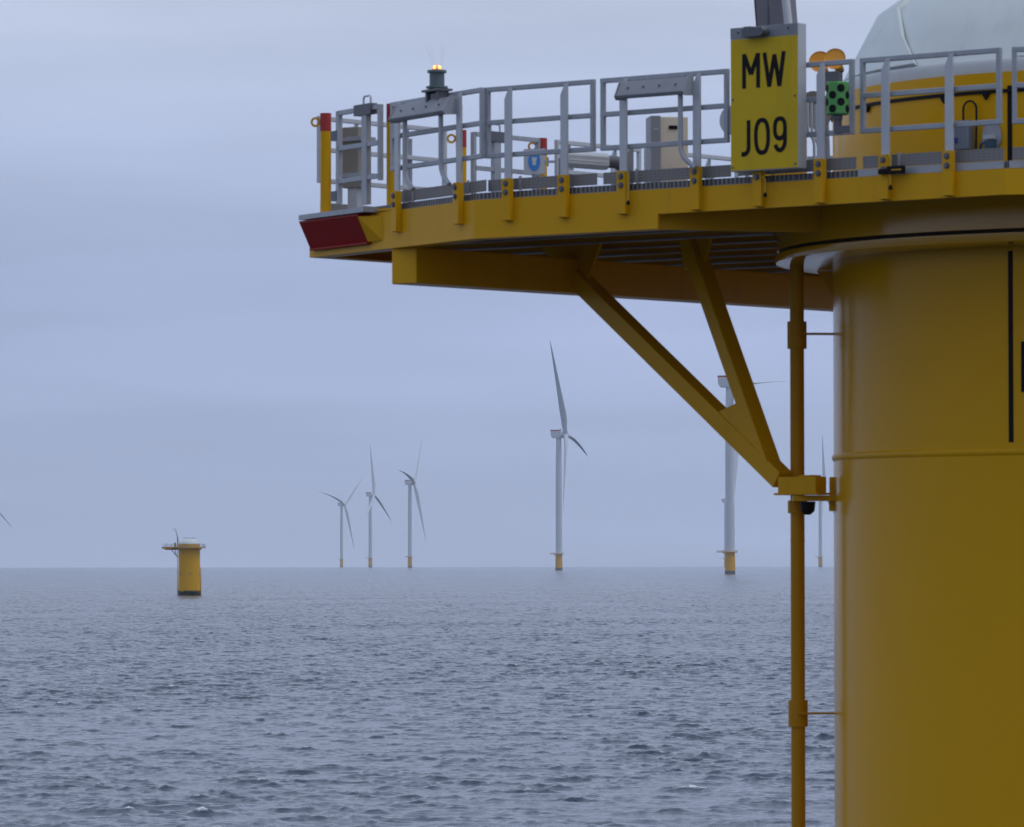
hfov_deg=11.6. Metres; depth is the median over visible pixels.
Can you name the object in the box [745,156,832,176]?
railing
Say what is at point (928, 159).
railing
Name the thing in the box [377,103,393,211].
gate post
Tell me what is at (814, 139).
conduit bundle
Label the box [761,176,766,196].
lanyard
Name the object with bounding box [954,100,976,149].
junction box
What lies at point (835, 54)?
orange warning light
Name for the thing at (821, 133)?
railing
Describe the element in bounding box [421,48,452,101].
beacon
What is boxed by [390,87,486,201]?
railing
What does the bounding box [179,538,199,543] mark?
hatch cover
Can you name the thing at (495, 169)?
swing gate
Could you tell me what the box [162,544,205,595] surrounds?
turbine foundation
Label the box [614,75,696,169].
railing light
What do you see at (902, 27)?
hatch cover
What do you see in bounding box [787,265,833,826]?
cable pipe
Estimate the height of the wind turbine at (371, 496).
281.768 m
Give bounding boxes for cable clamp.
[878,165,904,174]
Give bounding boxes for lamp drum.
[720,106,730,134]
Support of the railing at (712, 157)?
on the turbine foundation at (914, 283)
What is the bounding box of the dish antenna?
[806,91,830,171]
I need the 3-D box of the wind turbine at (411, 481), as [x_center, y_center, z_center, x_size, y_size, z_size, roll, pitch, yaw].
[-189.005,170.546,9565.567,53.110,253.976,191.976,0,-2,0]
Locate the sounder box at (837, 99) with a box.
[826,71,849,133]
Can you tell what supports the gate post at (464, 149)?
on the turbine foundation at (914, 283)
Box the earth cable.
[831,88,1023,122]
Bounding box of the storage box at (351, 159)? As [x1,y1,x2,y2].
[342,126,375,208]
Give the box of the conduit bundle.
[806,102,816,172]
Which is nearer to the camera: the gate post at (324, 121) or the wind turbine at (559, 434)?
the gate post at (324, 121)
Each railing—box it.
[317,116,446,210]
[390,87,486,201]
[485,79,596,191]
[554,140,641,188]
[600,69,730,184]
[644,149,738,182]
[738,59,856,175]
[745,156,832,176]
[858,47,1004,176]
[1009,46,1023,167]
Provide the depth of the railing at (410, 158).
58.65 m
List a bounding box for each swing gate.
[331,95,382,204]
[471,125,548,193]
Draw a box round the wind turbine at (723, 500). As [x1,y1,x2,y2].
[721,499,724,566]
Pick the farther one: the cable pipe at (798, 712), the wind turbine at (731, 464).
the wind turbine at (731, 464)
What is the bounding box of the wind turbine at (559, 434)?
[550,342,586,569]
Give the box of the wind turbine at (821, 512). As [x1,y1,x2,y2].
[818,438,833,566]
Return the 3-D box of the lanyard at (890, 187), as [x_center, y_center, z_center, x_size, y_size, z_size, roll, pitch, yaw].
[3.767,-2.419,50.644,0.048,0.371,0.118,1,-2,-29]
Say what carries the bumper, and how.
attached to the turbine foundation at (914, 283)
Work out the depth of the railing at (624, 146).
52.59 m
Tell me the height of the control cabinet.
1.284 m
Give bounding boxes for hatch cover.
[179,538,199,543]
[843,0,1023,88]
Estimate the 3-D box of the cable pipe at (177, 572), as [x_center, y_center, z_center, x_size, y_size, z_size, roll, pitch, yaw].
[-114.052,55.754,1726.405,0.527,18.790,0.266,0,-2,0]
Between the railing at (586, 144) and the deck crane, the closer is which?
the deck crane
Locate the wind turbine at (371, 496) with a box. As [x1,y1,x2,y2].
[364,447,390,566]
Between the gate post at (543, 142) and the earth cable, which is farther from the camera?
the gate post at (543, 142)
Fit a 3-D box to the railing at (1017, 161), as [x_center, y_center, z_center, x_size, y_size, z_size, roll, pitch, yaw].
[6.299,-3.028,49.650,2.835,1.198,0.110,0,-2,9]
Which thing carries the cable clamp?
attached to the turbine foundation at (914, 283)
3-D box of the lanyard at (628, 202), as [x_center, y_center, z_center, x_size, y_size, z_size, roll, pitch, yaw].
[1.192,-2.355,52.765,0.048,0.371,0.118,1,-2,-29]
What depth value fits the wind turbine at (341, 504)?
13123.43 m
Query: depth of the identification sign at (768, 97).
51.51 m
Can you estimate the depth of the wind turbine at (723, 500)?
12339.28 m
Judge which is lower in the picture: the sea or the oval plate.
the sea
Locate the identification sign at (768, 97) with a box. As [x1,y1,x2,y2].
[730,23,806,172]
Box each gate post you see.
[310,113,330,211]
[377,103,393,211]
[447,130,466,194]
[528,138,546,188]
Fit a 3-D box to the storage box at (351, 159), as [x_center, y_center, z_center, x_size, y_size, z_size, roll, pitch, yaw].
[-1.770,-2.757,57.302,0.380,0.970,0.260,-1,-2,39]
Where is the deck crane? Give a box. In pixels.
[754,0,806,175]
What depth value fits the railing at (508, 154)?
53.65 m
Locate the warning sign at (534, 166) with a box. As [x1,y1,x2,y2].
[524,148,555,189]
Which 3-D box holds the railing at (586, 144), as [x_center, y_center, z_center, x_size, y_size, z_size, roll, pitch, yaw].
[1.039,-2.688,61.529,0.110,1.186,1.650,-1,-2,39]
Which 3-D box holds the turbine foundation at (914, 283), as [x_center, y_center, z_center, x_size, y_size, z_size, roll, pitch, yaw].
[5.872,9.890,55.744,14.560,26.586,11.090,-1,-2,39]
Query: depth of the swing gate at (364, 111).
56.36 m
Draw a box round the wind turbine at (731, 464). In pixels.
[717,375,780,573]
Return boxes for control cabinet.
[646,116,687,182]
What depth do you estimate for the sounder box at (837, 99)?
50.78 m
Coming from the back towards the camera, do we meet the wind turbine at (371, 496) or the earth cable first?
the wind turbine at (371, 496)
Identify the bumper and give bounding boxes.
[299,207,382,250]
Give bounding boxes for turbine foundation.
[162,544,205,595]
[310,71,1023,826]
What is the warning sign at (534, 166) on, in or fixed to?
attached to the turbine foundation at (914, 283)
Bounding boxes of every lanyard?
[625,170,629,204]
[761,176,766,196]
[886,153,892,189]
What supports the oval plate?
attached to the turbine foundation at (914, 283)
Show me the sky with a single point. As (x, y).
(175, 352)
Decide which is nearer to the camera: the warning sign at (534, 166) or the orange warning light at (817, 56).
the orange warning light at (817, 56)
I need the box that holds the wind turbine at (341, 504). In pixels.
[320,477,362,566]
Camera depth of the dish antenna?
52.78 m
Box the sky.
[0,0,898,567]
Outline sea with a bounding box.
[0,566,834,826]
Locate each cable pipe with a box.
[177,549,177,595]
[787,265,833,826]
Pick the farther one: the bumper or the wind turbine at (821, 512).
the wind turbine at (821, 512)
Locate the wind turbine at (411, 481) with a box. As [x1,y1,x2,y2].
[398,440,425,567]
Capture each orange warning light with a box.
[809,51,827,90]
[824,48,845,80]
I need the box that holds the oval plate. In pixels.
[979,125,1001,148]

